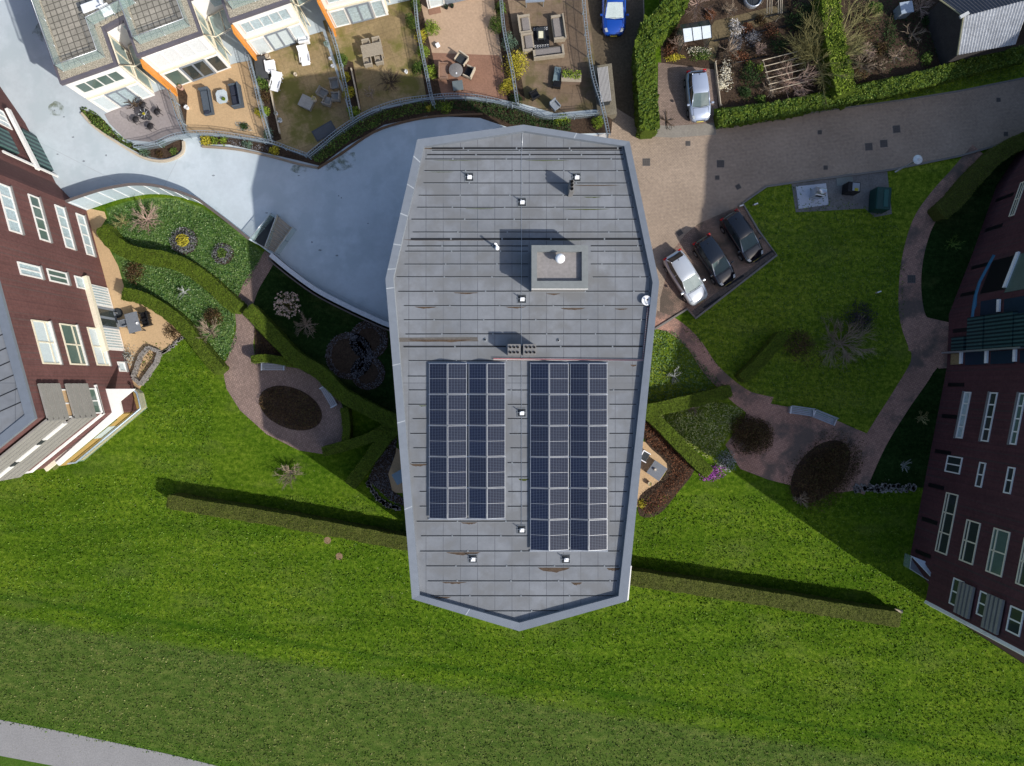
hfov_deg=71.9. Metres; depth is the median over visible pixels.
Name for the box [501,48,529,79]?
shrub
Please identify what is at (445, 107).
shrub
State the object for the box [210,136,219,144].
shrub
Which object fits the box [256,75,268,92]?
shrub
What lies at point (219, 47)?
window
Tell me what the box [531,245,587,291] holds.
lift housing
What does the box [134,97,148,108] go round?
iron chair
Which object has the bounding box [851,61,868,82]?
shrub
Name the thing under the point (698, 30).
glass shelter
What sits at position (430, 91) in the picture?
garden fence
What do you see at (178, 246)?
round flower bed
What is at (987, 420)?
window
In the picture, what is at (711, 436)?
ivy cover
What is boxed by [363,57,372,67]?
armchair
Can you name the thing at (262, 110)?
garden fence
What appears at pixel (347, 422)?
hedge
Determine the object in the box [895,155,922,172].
street lamp
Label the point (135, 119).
iron chair
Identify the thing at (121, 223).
bare shrub
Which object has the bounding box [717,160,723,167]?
drain cover
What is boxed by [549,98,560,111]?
armchair
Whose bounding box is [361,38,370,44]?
armchair
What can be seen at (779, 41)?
shrub
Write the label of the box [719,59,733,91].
shrub
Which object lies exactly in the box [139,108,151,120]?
round table
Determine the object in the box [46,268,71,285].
window
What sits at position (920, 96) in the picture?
kerb
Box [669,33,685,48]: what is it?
bare shrub
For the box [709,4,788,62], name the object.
allotment path
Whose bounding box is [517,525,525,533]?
roof anchor
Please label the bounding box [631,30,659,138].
hedge
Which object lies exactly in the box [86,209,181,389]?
terrace
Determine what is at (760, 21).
shrub
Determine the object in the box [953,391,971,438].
window
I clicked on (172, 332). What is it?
shrub
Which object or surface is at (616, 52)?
alley
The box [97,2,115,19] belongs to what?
folding chair
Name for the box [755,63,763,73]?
shrub
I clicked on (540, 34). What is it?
tray
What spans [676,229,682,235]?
drain cover
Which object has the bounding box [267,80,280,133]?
timber edging
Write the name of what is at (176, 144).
planting strip
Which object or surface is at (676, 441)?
hedge
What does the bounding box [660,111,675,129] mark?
fallen branch
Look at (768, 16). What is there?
plank edging
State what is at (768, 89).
bare shrub
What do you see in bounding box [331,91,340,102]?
armchair
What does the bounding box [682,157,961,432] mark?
wild lawn
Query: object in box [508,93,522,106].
shrub
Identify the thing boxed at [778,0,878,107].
bare tree
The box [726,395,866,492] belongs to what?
garden plaza
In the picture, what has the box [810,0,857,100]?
hedge
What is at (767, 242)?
kerb
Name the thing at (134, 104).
bare shrub
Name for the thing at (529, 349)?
chimney
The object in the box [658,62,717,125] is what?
driveway
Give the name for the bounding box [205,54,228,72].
window
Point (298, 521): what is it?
hedge
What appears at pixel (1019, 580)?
window
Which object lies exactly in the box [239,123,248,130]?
shrub
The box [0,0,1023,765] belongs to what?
ground
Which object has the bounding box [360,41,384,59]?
garden table
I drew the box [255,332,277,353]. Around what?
bed planting
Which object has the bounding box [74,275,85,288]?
window
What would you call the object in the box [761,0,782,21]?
bean frame
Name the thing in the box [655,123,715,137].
pavement
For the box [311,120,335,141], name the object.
ground mat
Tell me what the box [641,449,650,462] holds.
armchair
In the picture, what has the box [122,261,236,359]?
ground cover
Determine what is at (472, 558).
roof anchor
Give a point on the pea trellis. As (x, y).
(782, 68)
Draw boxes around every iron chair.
[127,115,141,123]
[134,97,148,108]
[145,123,155,131]
[154,104,161,115]
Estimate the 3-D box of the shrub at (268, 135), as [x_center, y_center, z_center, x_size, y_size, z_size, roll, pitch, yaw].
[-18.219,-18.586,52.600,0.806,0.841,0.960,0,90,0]
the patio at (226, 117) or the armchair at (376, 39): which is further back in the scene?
the patio at (226, 117)
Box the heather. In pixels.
[699,465,726,481]
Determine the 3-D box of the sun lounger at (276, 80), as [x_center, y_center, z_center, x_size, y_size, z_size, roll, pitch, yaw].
[-17.593,-22.430,52.545,0.780,0.850,1.335,15,90,0]
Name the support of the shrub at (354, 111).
on the planting strip at (350, 83)
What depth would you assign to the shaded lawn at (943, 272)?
53.99 m
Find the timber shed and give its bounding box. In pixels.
[924,0,1023,65]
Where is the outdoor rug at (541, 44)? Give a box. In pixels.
[533,26,549,48]
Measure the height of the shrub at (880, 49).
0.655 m
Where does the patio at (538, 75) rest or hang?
on the deck
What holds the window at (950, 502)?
in the brick apartment building at (967, 557)
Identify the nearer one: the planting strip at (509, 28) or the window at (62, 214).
the window at (62, 214)
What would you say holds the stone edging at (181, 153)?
on the deck
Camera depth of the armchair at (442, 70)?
52.53 m
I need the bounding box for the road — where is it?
[608,0,1023,316]
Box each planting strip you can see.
[80,109,182,158]
[177,88,187,133]
[200,99,611,165]
[261,82,280,142]
[342,59,360,117]
[410,1,440,98]
[494,0,524,100]
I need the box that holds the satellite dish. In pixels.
[641,295,650,305]
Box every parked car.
[600,0,628,36]
[663,248,706,305]
[683,69,713,122]
[692,233,734,286]
[720,209,762,263]
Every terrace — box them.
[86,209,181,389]
[388,448,402,492]
[637,442,666,506]
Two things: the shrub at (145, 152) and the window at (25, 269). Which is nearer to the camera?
the window at (25, 269)
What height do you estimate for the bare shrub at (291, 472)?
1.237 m
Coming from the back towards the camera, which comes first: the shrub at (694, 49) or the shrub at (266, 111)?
the shrub at (694, 49)
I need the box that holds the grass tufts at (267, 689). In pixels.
[0,617,917,765]
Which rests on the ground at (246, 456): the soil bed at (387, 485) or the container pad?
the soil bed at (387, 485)
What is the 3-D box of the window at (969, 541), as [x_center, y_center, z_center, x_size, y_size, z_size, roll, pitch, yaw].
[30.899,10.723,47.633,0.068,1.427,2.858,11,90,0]
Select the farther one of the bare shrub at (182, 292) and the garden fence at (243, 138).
the bare shrub at (182, 292)
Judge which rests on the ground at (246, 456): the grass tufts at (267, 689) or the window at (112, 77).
the grass tufts at (267, 689)
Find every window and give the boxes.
[0,110,12,129]
[0,183,24,235]
[17,261,45,279]
[27,194,52,243]
[31,319,63,364]
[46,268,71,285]
[54,204,77,250]
[59,323,89,365]
[62,389,72,417]
[73,70,126,93]
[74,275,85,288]
[75,213,96,257]
[87,327,111,366]
[89,387,103,413]
[91,95,119,111]
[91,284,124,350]
[108,34,134,76]
[117,361,128,371]
[127,50,153,91]
[127,83,152,98]
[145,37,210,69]
[162,68,190,86]
[192,4,215,47]
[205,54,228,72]
[206,21,229,63]
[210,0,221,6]
[239,7,291,33]
[249,36,272,55]
[288,23,306,42]
[290,0,298,16]
[294,0,309,34]
[326,0,344,3]
[329,8,350,27]
[370,0,386,17]
[428,0,444,7]
[935,492,958,554]
[944,455,962,473]
[948,577,964,605]
[950,353,958,364]
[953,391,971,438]
[959,519,980,564]
[965,351,985,364]
[975,462,986,487]
[976,590,986,616]
[978,391,997,441]
[980,298,998,315]
[985,527,1010,576]
[990,350,1013,363]
[1003,467,1015,493]
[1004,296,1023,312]
[1005,605,1023,636]
[1007,392,1023,444]
[1008,181,1023,216]
[1015,539,1023,586]
[1020,350,1023,362]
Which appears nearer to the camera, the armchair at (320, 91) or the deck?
the armchair at (320, 91)
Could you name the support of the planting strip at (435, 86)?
on the deck
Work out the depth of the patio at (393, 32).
52.98 m
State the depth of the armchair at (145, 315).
53.45 m
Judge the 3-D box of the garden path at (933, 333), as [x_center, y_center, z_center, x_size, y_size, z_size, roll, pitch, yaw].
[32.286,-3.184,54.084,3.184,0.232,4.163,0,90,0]
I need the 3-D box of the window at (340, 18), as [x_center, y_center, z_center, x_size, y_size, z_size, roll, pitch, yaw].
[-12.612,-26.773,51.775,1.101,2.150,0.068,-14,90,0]
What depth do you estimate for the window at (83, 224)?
52.97 m
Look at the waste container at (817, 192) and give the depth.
52.93 m
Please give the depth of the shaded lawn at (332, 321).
53.99 m
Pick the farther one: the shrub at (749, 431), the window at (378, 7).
the shrub at (749, 431)
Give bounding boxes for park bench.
[261,363,285,369]
[319,386,337,407]
[787,405,814,416]
[811,409,838,425]
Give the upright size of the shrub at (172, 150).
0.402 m
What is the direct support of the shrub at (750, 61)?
on the allotment
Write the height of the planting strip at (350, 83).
0.134 m
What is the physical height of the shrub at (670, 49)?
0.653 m
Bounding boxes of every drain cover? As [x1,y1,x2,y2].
[643,158,649,165]
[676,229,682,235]
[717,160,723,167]
[865,143,872,150]
[880,140,887,147]
[893,125,900,132]
[907,275,915,282]
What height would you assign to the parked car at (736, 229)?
1.630 m
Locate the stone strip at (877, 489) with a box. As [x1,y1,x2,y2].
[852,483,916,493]
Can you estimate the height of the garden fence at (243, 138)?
1.150 m
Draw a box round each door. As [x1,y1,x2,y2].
[97,306,119,329]
[104,87,141,106]
[179,59,215,81]
[264,28,295,50]
[345,2,374,23]
[445,0,463,4]
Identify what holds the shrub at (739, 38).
on the allotment
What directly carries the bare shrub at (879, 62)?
on the allotment
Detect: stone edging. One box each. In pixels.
[80,112,185,162]
[145,336,183,382]
[202,145,317,168]
[317,113,482,168]
[366,480,400,510]
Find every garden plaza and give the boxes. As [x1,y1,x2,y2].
[224,341,342,453]
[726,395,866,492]
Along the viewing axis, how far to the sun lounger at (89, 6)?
46.85 m
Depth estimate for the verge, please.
53.97 m
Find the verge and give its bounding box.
[714,61,1023,112]
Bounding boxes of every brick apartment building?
[0,87,146,480]
[909,150,1023,662]
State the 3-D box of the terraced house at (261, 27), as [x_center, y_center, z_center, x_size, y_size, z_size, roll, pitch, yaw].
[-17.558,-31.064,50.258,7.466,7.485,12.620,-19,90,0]
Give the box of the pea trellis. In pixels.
[759,51,807,96]
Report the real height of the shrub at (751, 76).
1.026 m
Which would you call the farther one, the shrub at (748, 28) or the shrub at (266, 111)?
the shrub at (748, 28)
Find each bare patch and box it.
[324,537,330,543]
[336,553,342,559]
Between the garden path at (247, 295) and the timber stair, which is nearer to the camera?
the timber stair
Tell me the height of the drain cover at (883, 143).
0.020 m
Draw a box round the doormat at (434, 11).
[428,7,440,14]
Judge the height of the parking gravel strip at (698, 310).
0.126 m
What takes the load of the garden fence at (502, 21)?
on the planting strip at (509, 28)
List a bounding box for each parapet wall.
[65,183,259,245]
[268,253,389,330]
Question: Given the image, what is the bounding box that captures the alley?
[588,0,643,118]
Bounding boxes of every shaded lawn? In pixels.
[254,265,395,412]
[869,367,946,487]
[921,153,1016,321]
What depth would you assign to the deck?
53.00 m
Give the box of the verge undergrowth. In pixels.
[723,70,923,108]
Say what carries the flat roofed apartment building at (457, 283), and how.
on the ground at (246, 456)
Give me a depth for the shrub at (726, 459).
53.81 m
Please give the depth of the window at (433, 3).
52.45 m
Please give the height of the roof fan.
0.730 m
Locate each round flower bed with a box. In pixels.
[169,227,197,254]
[211,243,233,264]
[325,332,372,379]
[349,320,388,358]
[350,356,384,389]
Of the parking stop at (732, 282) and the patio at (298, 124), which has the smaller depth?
the patio at (298, 124)
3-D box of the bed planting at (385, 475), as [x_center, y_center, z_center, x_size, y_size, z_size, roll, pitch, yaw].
[-9.634,6.763,53.858,2.739,0.355,5.224,0,90,0]
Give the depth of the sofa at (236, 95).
52.48 m
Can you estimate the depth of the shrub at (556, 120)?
52.67 m
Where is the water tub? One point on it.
(751, 4)
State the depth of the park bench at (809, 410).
53.55 m
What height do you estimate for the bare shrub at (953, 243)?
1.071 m
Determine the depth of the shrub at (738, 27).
53.64 m
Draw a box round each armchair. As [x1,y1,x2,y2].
[117,319,126,326]
[139,311,151,319]
[140,318,152,326]
[264,59,275,74]
[298,34,309,44]
[315,85,328,98]
[321,95,332,107]
[328,76,339,90]
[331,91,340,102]
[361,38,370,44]
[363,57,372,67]
[371,36,380,42]
[374,54,383,66]
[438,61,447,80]
[454,50,468,67]
[463,64,475,79]
[528,88,539,100]
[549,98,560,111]
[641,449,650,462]
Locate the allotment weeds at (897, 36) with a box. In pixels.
[854,0,937,78]
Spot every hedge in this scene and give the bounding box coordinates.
[94,224,246,315]
[121,287,228,375]
[166,492,407,550]
[243,303,397,429]
[250,354,292,366]
[321,421,392,456]
[339,407,352,440]
[345,428,397,488]
[630,566,902,627]
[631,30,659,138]
[635,0,689,49]
[645,411,713,477]
[646,384,732,416]
[713,44,1023,128]
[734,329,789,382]
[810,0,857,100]
[927,132,1023,221]
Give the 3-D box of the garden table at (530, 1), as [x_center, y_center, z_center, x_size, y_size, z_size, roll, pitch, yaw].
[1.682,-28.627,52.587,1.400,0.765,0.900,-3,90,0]
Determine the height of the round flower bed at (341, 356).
0.349 m
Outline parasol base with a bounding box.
[114,308,122,317]
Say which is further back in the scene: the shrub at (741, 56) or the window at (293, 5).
the shrub at (741, 56)
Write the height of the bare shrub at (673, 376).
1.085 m
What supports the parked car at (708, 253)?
on the parking bay
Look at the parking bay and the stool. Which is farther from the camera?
the parking bay
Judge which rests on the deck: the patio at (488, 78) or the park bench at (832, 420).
the patio at (488, 78)
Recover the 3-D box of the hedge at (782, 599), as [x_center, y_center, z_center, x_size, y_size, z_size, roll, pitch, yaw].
[17.645,15.880,53.191,22.974,1.679,1.310,9,90,0]
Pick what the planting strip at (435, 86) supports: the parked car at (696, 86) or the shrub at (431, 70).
the shrub at (431, 70)
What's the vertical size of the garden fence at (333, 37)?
1.350 m
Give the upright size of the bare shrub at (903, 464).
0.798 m
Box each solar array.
[428,363,505,519]
[530,363,607,550]
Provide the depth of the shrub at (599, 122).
52.62 m
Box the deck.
[0,0,606,321]
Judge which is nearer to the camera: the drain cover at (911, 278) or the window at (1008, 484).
the window at (1008, 484)
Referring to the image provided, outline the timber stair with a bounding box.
[250,213,295,254]
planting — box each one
[80,107,145,153]
[227,139,267,150]
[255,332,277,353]
[311,100,452,162]
[368,440,403,504]
[453,99,570,130]
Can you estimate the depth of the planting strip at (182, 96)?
52.97 m
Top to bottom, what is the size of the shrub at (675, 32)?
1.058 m
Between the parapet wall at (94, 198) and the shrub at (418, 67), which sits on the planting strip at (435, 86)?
the shrub at (418, 67)
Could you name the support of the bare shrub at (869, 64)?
on the allotment
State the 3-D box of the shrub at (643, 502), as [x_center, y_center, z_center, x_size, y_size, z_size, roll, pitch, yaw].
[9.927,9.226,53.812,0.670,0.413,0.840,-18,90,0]
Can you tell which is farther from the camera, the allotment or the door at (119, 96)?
the allotment
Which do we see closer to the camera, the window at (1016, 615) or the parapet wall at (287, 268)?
the window at (1016, 615)
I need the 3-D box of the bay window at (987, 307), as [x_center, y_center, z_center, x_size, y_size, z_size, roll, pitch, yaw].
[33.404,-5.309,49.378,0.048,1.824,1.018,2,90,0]
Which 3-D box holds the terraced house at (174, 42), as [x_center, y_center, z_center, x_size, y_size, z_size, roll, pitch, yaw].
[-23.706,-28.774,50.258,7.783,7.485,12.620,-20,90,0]
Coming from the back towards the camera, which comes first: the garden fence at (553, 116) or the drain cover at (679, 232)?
the drain cover at (679, 232)
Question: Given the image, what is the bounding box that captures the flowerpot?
[177,83,183,90]
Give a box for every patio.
[105,89,182,141]
[167,61,266,138]
[251,31,351,153]
[323,0,425,117]
[420,0,502,64]
[432,53,507,100]
[508,0,595,112]
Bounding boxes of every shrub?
[113,212,129,228]
[123,261,145,285]
[123,345,134,365]
[124,97,141,109]
[130,199,160,234]
[139,148,150,157]
[155,150,162,157]
[157,139,165,147]
[163,324,180,340]
[169,147,177,154]
[177,286,188,298]
[200,135,211,145]
[204,308,223,325]
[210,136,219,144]
[219,136,228,145]
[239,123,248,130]
[241,140,252,148]
[253,108,263,118]
[254,89,271,103]
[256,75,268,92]
[259,105,270,115]
[263,129,273,140]
[269,145,279,154]
[271,463,303,489]
[294,312,318,338]
[336,53,347,66]
[339,71,350,81]
[342,87,354,99]
[346,106,360,119]
[378,68,403,93]
[405,13,417,29]
[409,0,421,11]
[412,60,423,74]
[414,29,426,43]
[416,43,429,60]
[423,64,437,80]
[424,19,440,35]
[440,102,450,113]
[488,15,504,33]
[494,0,505,14]
[499,78,515,95]
[501,31,519,51]
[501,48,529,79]
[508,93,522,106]
[552,114,570,125]
[591,115,603,128]
[637,499,644,507]
[662,41,677,59]
[663,53,684,61]
[667,366,681,384]
[668,27,682,45]
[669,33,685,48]
[688,46,711,57]
[690,46,715,61]
[703,8,715,20]
[713,449,736,472]
[716,79,724,88]
[719,35,739,60]
[719,45,733,61]
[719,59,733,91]
[722,1,737,17]
[727,59,738,71]
[728,18,744,37]
[728,412,774,455]
[729,50,752,63]
[730,32,741,49]
[736,86,751,100]
[739,63,767,88]
[742,22,753,33]
[742,29,761,46]
[745,60,752,70]
[753,94,765,104]
[755,14,766,26]
[755,42,765,53]
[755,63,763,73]
[760,74,779,97]
[763,21,780,38]
[769,33,788,57]
[772,57,819,98]
[783,328,823,367]
[783,428,866,512]
[784,0,802,13]
[784,0,815,34]
[794,492,808,507]
[797,24,813,42]
[819,314,879,370]
[838,298,877,334]
[850,0,878,56]
[851,49,877,72]
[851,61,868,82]
[854,0,882,26]
[860,42,875,56]
[863,52,889,75]
[868,0,883,15]
[872,42,886,56]
[876,57,888,70]
[883,10,896,57]
[888,45,904,63]
[900,459,910,472]
[913,0,934,18]
[916,411,928,424]
[919,52,931,66]
[944,234,963,250]
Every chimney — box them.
[508,344,520,355]
[523,344,535,355]
[568,180,573,196]
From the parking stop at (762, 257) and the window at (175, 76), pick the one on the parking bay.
the parking stop at (762, 257)
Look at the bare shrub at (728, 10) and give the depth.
53.46 m
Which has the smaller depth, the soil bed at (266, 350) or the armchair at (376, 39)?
the armchair at (376, 39)
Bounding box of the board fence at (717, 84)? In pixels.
[714,60,721,107]
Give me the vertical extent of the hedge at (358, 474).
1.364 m
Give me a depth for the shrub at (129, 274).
53.67 m
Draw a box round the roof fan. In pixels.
[555,253,564,262]
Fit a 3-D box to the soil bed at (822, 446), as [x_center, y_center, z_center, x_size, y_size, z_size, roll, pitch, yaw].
[23.592,6.776,54.035,5.701,0.130,3.421,-44,90,0]
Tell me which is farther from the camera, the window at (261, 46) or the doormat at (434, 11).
the doormat at (434, 11)
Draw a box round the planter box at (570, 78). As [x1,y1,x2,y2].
[561,69,581,84]
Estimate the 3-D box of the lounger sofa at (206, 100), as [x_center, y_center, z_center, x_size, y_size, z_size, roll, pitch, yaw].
[-22.777,-20.983,52.585,0.730,0.630,1.955,-10,90,0]
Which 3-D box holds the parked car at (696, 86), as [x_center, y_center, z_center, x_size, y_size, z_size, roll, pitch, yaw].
[14.088,-21.707,53.181,2.040,1.630,3.778,-6,90,0]
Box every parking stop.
[703,296,720,308]
[726,275,743,286]
[755,250,772,262]
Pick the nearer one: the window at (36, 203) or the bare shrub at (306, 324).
the window at (36, 203)
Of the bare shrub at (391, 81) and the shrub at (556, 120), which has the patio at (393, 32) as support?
the bare shrub at (391, 81)
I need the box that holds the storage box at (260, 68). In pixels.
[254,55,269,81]
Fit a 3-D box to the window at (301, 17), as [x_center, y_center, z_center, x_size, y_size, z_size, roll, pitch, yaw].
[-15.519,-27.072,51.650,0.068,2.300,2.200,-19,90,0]
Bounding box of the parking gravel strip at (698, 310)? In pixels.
[691,252,775,316]
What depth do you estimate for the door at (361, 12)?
51.74 m
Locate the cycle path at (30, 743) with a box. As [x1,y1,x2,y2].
[0,720,214,765]
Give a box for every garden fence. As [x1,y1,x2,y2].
[133,130,307,157]
[165,79,188,135]
[243,47,272,142]
[306,93,511,159]
[326,21,353,120]
[413,0,435,107]
[500,0,518,102]
[512,102,599,120]
[582,0,610,137]
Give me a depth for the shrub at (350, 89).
52.66 m
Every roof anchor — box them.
[465,173,473,181]
[468,554,476,562]
[517,408,525,416]
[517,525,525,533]
[518,198,525,206]
[518,294,525,302]
[561,554,569,562]
[572,173,580,181]
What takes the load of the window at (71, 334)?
in the brick apartment building at (69, 394)
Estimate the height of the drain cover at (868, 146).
0.020 m
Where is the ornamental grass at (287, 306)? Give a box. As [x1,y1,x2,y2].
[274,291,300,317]
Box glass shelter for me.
[678,20,711,53]
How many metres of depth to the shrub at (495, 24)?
52.53 m
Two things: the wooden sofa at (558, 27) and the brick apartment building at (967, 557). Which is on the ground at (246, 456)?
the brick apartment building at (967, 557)
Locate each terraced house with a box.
[30,0,154,111]
[119,0,232,95]
[221,0,311,60]
[317,0,389,36]
[425,0,463,8]
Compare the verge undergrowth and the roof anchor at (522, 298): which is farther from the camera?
the verge undergrowth
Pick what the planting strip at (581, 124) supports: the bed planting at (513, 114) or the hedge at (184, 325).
the bed planting at (513, 114)
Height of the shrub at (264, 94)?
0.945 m
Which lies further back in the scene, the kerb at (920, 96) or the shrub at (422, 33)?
the kerb at (920, 96)
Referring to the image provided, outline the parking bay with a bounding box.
[660,206,772,315]
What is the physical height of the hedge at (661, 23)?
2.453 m
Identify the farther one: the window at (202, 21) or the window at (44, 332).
the window at (202, 21)
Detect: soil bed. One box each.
[254,328,281,355]
[259,386,321,430]
[368,438,403,505]
[638,421,694,517]
[790,440,849,502]
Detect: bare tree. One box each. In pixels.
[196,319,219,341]
[685,0,712,21]
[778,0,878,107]
[901,19,928,43]
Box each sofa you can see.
[198,86,214,115]
[228,81,244,108]
[517,14,531,36]
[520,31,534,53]
[533,44,564,60]
[551,13,566,42]
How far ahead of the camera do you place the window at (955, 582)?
48.24 m
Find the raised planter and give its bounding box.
[131,346,160,385]
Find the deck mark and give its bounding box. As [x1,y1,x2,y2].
[54,109,368,255]
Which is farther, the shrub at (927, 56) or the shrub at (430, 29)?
the shrub at (927, 56)
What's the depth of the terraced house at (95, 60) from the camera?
47.57 m
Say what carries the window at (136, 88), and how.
in the terraced house at (95, 60)
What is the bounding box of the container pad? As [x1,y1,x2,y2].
[792,171,891,216]
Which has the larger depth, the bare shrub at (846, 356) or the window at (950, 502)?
the bare shrub at (846, 356)
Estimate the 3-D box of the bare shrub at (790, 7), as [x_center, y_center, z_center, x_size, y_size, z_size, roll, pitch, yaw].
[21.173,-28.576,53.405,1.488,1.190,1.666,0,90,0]
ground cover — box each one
[108,199,261,295]
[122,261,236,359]
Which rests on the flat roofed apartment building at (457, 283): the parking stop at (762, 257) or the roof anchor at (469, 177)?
the roof anchor at (469, 177)
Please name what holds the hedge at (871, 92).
on the verge
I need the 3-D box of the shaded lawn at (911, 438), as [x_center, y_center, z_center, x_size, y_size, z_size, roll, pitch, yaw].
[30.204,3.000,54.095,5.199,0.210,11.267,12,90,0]
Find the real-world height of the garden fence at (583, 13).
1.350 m
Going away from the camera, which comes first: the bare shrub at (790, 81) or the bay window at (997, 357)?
the bay window at (997, 357)
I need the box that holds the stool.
[452,80,463,91]
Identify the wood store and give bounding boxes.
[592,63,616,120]
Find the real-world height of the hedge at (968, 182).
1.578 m
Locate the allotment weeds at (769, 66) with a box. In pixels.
[718,23,817,103]
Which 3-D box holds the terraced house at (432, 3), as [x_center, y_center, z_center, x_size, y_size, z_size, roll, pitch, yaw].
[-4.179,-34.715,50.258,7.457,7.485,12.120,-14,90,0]
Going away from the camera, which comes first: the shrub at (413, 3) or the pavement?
the shrub at (413, 3)
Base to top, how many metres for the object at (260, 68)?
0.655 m
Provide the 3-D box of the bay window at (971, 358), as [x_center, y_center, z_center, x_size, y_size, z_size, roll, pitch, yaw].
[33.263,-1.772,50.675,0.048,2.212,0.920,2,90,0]
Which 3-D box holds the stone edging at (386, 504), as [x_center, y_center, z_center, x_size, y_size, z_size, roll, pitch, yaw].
[-9.945,8.816,53.920,3.426,0.140,0.851,40,90,0]
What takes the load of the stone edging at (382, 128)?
on the deck
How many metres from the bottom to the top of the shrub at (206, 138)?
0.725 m
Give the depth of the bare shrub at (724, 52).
53.45 m
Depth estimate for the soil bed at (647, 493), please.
53.97 m
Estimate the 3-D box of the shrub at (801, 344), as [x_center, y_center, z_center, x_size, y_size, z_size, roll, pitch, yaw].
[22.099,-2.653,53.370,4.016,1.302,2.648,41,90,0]
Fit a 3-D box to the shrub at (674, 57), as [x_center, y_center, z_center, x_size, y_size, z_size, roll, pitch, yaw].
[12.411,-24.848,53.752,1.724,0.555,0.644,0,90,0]
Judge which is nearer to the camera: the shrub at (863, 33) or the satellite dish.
the satellite dish
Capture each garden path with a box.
[229,251,274,352]
[655,311,772,411]
[843,145,982,493]
[913,314,948,368]
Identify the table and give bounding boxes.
[124,311,145,333]
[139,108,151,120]
[215,89,227,103]
[297,94,314,111]
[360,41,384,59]
[392,470,401,484]
[449,63,462,77]
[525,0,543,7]
[536,27,544,41]
[646,460,666,480]
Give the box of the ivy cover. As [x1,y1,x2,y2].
[661,401,743,457]
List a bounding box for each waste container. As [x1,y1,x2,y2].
[810,186,826,198]
[842,182,860,195]
[868,187,891,212]
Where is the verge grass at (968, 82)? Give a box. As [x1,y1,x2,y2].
[861,65,1023,103]
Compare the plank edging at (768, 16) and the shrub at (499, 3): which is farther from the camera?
the plank edging at (768, 16)
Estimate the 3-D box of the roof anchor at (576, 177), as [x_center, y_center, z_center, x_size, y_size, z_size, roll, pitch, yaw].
[3.827,-12.194,41.638,0.530,0.420,0.530,0,90,0]
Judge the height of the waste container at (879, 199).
1.250 m
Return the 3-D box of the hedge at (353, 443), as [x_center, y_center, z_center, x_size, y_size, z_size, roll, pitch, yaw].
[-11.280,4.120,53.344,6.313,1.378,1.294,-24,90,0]
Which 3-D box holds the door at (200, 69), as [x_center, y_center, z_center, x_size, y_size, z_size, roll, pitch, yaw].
[-23.037,-22.926,51.775,1.879,2.250,0.068,-20,90,0]
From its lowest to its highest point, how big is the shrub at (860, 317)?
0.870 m
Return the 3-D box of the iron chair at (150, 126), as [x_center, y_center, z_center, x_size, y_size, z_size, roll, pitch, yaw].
[-26.907,-19.050,52.475,0.500,0.990,0.624,-20,90,0]
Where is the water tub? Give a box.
[743,0,761,8]
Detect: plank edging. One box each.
[713,23,798,41]
[717,55,767,66]
[744,10,791,22]
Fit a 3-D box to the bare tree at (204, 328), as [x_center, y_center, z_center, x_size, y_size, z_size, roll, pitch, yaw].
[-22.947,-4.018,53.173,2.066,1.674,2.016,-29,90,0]
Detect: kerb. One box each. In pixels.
[655,145,995,329]
[714,77,1023,128]
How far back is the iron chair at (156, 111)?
52.52 m
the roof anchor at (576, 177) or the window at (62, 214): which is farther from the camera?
the window at (62, 214)
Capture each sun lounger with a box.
[80,0,103,14]
[269,70,281,91]
[296,44,310,65]
[552,67,560,88]
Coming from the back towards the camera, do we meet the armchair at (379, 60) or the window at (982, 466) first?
the armchair at (379, 60)
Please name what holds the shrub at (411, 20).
on the planting strip at (435, 86)
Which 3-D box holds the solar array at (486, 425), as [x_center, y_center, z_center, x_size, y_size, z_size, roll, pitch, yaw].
[-2.662,3.438,41.629,4.565,0.402,9.297,0,90,0]
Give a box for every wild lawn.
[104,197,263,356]
[647,329,744,462]
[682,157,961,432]
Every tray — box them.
[493,307,648,360]
[538,31,542,37]
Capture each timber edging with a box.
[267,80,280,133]
[350,68,360,109]
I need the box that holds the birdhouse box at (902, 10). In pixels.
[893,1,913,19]
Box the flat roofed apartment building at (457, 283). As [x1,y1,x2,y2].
[385,125,658,630]
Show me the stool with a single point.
(457, 85)
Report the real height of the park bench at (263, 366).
0.860 m
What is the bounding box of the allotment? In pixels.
[661,0,1023,107]
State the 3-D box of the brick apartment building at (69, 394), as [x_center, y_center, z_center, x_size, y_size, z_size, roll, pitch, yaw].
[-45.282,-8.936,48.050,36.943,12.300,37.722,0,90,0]
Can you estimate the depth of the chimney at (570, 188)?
40.69 m
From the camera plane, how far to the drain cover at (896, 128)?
53.96 m
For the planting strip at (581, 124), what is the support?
on the deck
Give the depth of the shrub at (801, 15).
53.46 m
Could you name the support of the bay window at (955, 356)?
in the brick apartment building at (967, 557)
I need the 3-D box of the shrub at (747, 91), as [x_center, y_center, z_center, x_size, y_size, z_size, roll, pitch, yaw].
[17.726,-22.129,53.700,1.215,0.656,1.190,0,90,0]

